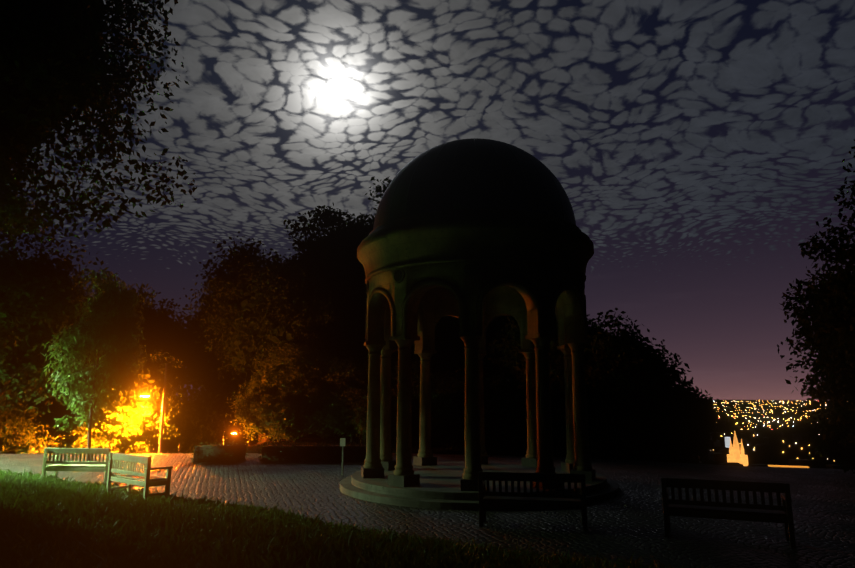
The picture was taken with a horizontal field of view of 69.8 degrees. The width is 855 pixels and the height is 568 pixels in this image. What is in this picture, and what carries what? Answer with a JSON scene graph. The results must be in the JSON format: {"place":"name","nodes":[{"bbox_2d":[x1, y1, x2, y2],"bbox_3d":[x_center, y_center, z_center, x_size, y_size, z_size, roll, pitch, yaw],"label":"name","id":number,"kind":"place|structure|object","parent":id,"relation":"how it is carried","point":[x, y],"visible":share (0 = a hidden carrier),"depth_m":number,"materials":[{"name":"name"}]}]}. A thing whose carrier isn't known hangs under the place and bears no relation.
{"place":"outdoors","nodes":[
{"label":"outdoors","id":0,"kind":"place"},
{"bbox_2d":[0,400,852,567],"bbox_3d":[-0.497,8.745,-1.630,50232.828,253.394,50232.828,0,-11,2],"label":"ground","id":1,"kind":"structure","parent":0,"point":[789,447],"depth_m":1566.00,"materials":[{"name":"green plant"}]},
{"bbox_2d":[0,391,48,425],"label":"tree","id":2,"kind":"object","parent":1,"relation":"on","point":[16,405],"depth_m":35.93,"materials":[{"name":"green plant"}]},
{"bbox_2d":[0,394,50,451],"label":"tree","id":3,"kind":"object","parent":1,"relation":"on","point":[23,429],"visible":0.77,"depth_m":32.63,"materials":[{"name":"green plant"}]},
{"bbox_2d":[0,434,59,453],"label":"bush","id":4,"kind":"object","parent":1,"relation":"on","point":[31,447],"visible":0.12,"depth_m":30.21,"materials":[{"name":"green plant"}]},
{"bbox_2d":[0,218,106,433],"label":"tree","id":5,"kind":"object","parent":1,"relation":"on","point":[41,295],"visible":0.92,"depth_m":27.36,"materials":[{"name":"green plant"}]},
{"bbox_2d":[13,355,99,424],"bbox_3d":[-22.204,7.537,38.203,7.054,8.622,6.828,0,-11,2],"label":"tree","id":6,"kind":"object","parent":1,"relation":"on","point":[55,406],"visible":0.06,"depth_m":36.07,"materials":[{"name":"green plant"}]},
{"bbox_2d":[35,403,83,447],"bbox_3d":[-21.166,9.124,36.332,4.433,4.548,4.447,6,-12,-29],"label":"bush","id":7,"kind":"object","parent":1,"relation":"on","point":[54,432],"visible":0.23,"depth_m":34.99,"materials":[{"name":"green plant"}]},
{"bbox_2d":[57,416,122,452],"bbox_3d":[-18.704,9.223,34.591,3.402,3.691,4.148,0,-11,2],"label":"bush","id":8,"kind":"object","parent":1,"relation":"on","point":[77,438],"visible":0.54,"depth_m":33.92,"materials":[{"name":"green plant"}]},
{"bbox_2d":[0,0,196,246],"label":"tree","id":9,"kind":"object","parent":1,"relation":"on","point":[52,52],"visible":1,"depth_m":14.71,"materials":[{"name":"green plant"}]},
{"bbox_2d":[40,267,156,460],"bbox_3d":[-10.374,2.720,19.404,2.972,6.713,3.665,0,-11,2],"label":"young tree","id":10,"kind":"object","parent":1,"relation":"on","point":[116,334],"visible":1,"depth_m":19.16,"materials":[{"name":"green plant"}]},
{"bbox_2d":[71,345,183,453],"bbox_3d":[-17.812,7.458,36.460,6.093,7.874,6.120,4,-11,-23],"label":"bush lamp","id":11,"kind":"object","parent":1,"relation":"on","point":[136,417],"visible":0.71,"depth_m":35.53,"materials":[{"name":"green plant"}]},
{"bbox_2d":[106,452,172,499],"bbox_3d":[-5.973,3.976,12.675,1.615,0.900,0.560,-8,-13,37],"label":"lawn bench","id":12,"kind":"object","parent":1,"relation":"on","point":[128,475],"depth_m":12.40,"materials":[{"name":"paint"}]},
{"bbox_2d":[120,428,159,453],"bbox_3d":[-19.179,9.329,38.157,5.216,5.229,4.704,0,-11,2],"label":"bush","id":13,"kind":"object","parent":1,"relation":"on","point":[155,438],"visible":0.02,"depth_m":37.73,"materials":[{"name":"green plant"}]},
{"bbox_2d":[77,282,219,399],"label":"tree","id":14,"kind":"object","parent":1,"relation":"on","point":[162,331],"visible":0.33,"depth_m":46.52,"materials":[{"name":"green plant"}]},
{"bbox_2d":[139,363,167,452],"bbox_3d":[-15.197,7.490,33.698,1.440,6.220,0.260,0,-11,2],"label":"street lamp","id":15,"kind":"object","parent":1,"relation":"on","point":[162,412],"visible":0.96,"depth_m":33.81,"materials":[{"name":"metal"}]},
{"bbox_2d":[141,384,200,452],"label":"bush lamp","id":16,"kind":"object","parent":1,"relation":"on","point":[167,443],"visible":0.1,"depth_m":41.38,"materials":[{"name":"green plant"}]},
{"bbox_2d":[166,410,201,452],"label":"path bush","id":17,"kind":"object","parent":1,"relation":"on","point":[176,449],"visible":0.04,"depth_m":65.18,"materials":[{"name":"green plant"}]},
{"bbox_2d":[172,395,238,452],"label":"path bush","id":18,"kind":"object","parent":1,"relation":"on","point":[206,436],"visible":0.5,"depth_m":65.91,"materials":[{"name":"green plant"}]},
{"bbox_2d":[191,441,248,462],"bbox_3d":[-7.267,5.943,21.506,1.836,0.835,1.184,0,-11,2],"label":"hedge","id":19,"kind":"object","parent":1,"relation":"on","point":[222,453],"visible":0.96,"depth_m":21.08,"materials":[{"name":"green plant"}]},
{"bbox_2d":[222,421,236,444],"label":"street lamp","id":20,"kind":"object","parent":1,"relation":"on","point":[226,434],"visible":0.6,"depth_m":60.86,"materials":[{"name":"metal"}]},
{"bbox_2d":[229,425,248,446],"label":"path bush","id":21,"kind":"object","parent":1,"relation":"on","point":[240,441],"visible":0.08,"depth_m":70.50,"materials":[{"name":"green plant"}]},
{"bbox_2d":[225,381,297,444],"bbox_3d":[-9.648,7.459,35.562,4.294,3.846,4.510,-8,-13,35],"label":"bush lamp","id":22,"kind":"object","parent":1,"relation":"on","point":[248,419],"visible":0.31,"depth_m":34.55,"materials":[{"name":"green plant"}]},
{"bbox_2d":[179,256,348,443],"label":"tree","id":23,"kind":"object","parent":1,"relation":"on","point":[258,309],"visible":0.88,"depth_m":42.81,"materials":[{"name":"green plant"}]},
{"bbox_2d":[227,350,307,439],"bbox_3d":[-9.328,6.972,37.923,4.943,5.727,5.199,-7,-12,32],"label":"tree","id":24,"kind":"object","parent":1,"relation":"on","point":[256,382],"visible":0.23,"depth_m":37.19,"materials":[{"name":"green plant"}]},
{"bbox_2d":[171,231,364,445],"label":"tree","id":25,"kind":"object","parent":1,"relation":"on","point":[215,391],"visible":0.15,"depth_m":55.67,"materials":[{"name":"green plant"}]},
{"bbox_2d":[248,384,324,441],"bbox_3d":[-7.361,6.900,32.339,3.859,3.229,4.248,0,-11,2],"label":"bush lamp","id":26,"kind":"object","parent":1,"relation":"on","point":[287,412],"visible":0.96,"depth_m":31.70,"materials":[{"name":"green plant"}]},
{"bbox_2d":[239,320,336,396],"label":"tree","id":27,"kind":"object","parent":1,"relation":"on","point":[308,351],"visible":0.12,"depth_m":41.15,"materials":[{"name":"green plant"}]},
{"bbox_2d":[248,345,337,434],"bbox_3d":[-7.838,6.717,38.223,6.042,5.797,5.490,8,-13,-37],"label":"bush","id":28,"kind":"object","parent":1,"relation":"on","point":[296,372],"visible":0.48,"depth_m":37.01,"materials":[{"name":"green plant"}]},
{"bbox_2d":[282,429,315,437],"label":"path bush","id":29,"kind":"object","parent":1,"relation":"on","point":[304,432],"visible":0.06,"depth_m":65.53,"materials":[{"name":"green plant"}]},
{"bbox_2d":[258,441,365,462],"bbox_3d":[-3.589,5.935,21.594,4.618,0.811,1.249,0,-11,2],"label":"hedge","id":30,"kind":"object","parent":1,"relation":"on","point":[310,452],"visible":0.73,"depth_m":21.16,"materials":[{"name":"green plant"}]},
{"bbox_2d":[295,380,362,438],"bbox_3d":[-6.152,7.114,34.328,3.743,3.531,4.513,-10,-14,42],"label":"bush lamp","id":31,"kind":"object","parent":1,"relation":"on","point":[326,390],"visible":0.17,"depth_m":34.02,"materials":[{"name":"green plant"}]},
{"bbox_2d":[302,388,366,441],"bbox_3d":[-4.107,6.906,31.847,4.567,3.031,3.688,0,-11,2],"label":"bush lamp","id":32,"kind":"object","parent":1,"relation":"on","point":[335,416],"visible":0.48,"depth_m":31.11,"materials":[{"name":"green plant"}]},
{"bbox_2d":[307,356,368,434],"bbox_3d":[-4.254,6.852,37.121,6.245,5.078,5.516,0,-11,2],"label":"bush lamp","id":33,"kind":"object","parent":1,"relation":"on","point":[341,376],"visible":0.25,"depth_m":36.04,"materials":[{"name":"green plant"}]},
{"bbox_2d":[340,438,345,474],"bbox_3d":[-2.455,5.043,17.747,0.180,1.140,0.065,-3,-11,17],"label":"sign post","id":34,"kind":"object","parent":1,"relation":"on","point":[342,442],"visible":0.88,"depth_m":17.77,"materials":[{"name":"metal"}]},
{"bbox_2d":[275,176,415,369],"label":"tree","id":35,"kind":"object","parent":1,"relation":"on","point":[331,255],"visible":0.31,"depth_m":56.48,"materials":[{"name":"green plant"}]},
{"bbox_2d":[0,467,728,567],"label":"lawn grass","id":36,"kind":"structure","parent":1,"relation":"on","point":[278,535],"depth_m":6.68,"materials":[{"name":"green plant"}]},
{"bbox_2d":[342,388,431,448],"bbox_3d":[-1.500,6.103,27.302,4.764,2.945,3.873,5,-12,-23],"label":"edge bush","id":37,"kind":"object","parent":1,"relation":"on","point":[360,419],"visible":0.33,"depth_m":26.49,"materials":[{"name":"green plant"}]},
{"bbox_2d":[0,453,854,567],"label":"plaza cobbles","id":38,"kind":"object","parent":1,"relation":"on","point":[627,521],"visible":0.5,"depth_m":11.78,"materials":[{"name":"grey stone"}]},
{"bbox_2d":[41,448,119,482],"bbox_3d":[-8.968,4.704,15.895,1.815,0.900,0.560,-1,-11,7],"label":"lawn bench","id":39,"kind":"object","parent":38,"relation":"on","point":[82,466],"depth_m":15.71,"materials":[{"name":"paint"}]},
{"bbox_2d":[478,472,587,530],"bbox_3d":[1.815,3.720,10.634,1.815,0.900,0.560,-2,-11,11],"label":"bench","id":40,"kind":"object","parent":38,"relation":"on","point":[537,499],"visible":1,"depth_m":10.45,"materials":[{"name":"brown wood"}]},
{"bbox_2d":[661,477,795,547],"bbox_3d":[4.684,3.537,9.658,1.815,0.900,0.560,-4,-11,22],"label":"bench","id":41,"kind":"object","parent":38,"relation":"on","point":[746,511],"visible":1,"depth_m":9.47,"materials":[{"name":"brown wood"}]},
{"bbox_2d":[340,138,619,509],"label":"temple","id":42,"kind":"structure","parent":1,"relation":"on","point":[476,237],"depth_m":14.15,"materials":[{"name":"stone"}]},
{"bbox_2d":[435,313,589,384],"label":"tree","id":43,"kind":"object","parent":1,"relation":"on","point":[493,327],"visible":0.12,"depth_m":56.21,"materials":[{"name":"green plant"}]},
{"bbox_2d":[522,307,693,458],"bbox_3d":[7.943,4.670,27.233,7.280,7.541,7.022,-5,-12,25],"label":"tree","id":44,"kind":"object","parent":1,"relation":"on","point":[628,373],"visible":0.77,"depth_m":25.32,"materials":[{"name":"green plant"}]},
{"bbox_2d":[625,378,730,463],"bbox_3d":[10.171,6.449,26.801,5.262,5.231,5.275,0,-11,2],"label":"tree","id":45,"kind":"object","parent":1,"relation":"on","point":[686,442],"visible":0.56,"depth_m":25.35,"materials":[{"name":"green plant"}]},
{"bbox_2d":[690,400,847,468],"bbox_3d":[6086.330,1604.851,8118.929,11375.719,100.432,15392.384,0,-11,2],"label":"town buildings and lights","id":46,"kind":"structure","parent":1,"relation":"on","point":[736,458],"depth_m":1334.20,"materials":[{"name":"black"}]},
{"bbox_2d":[777,200,854,447],"bbox_3d":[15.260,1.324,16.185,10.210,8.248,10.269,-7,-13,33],"label":"tree","id":47,"kind":"object","parent":1,"relation":"on","point":[833,334],"visible":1,"depth_m":17.40,"materials":[{"name":"green plant"}]},
{"bbox_2d":[798,139,854,277],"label":"tall tree","id":48,"kind":"object","parent":1,"relation":"on","point":[850,236],"visible":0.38,"depth_m":21.47,"materials":[{"name":"green plant"}]},
{"bbox_2d":[0,0,854,399],"label":"sky","id":49,"kind":"structure","parent":0,"point":[696,145],"materials":[{"name":"grey"}]}
]}

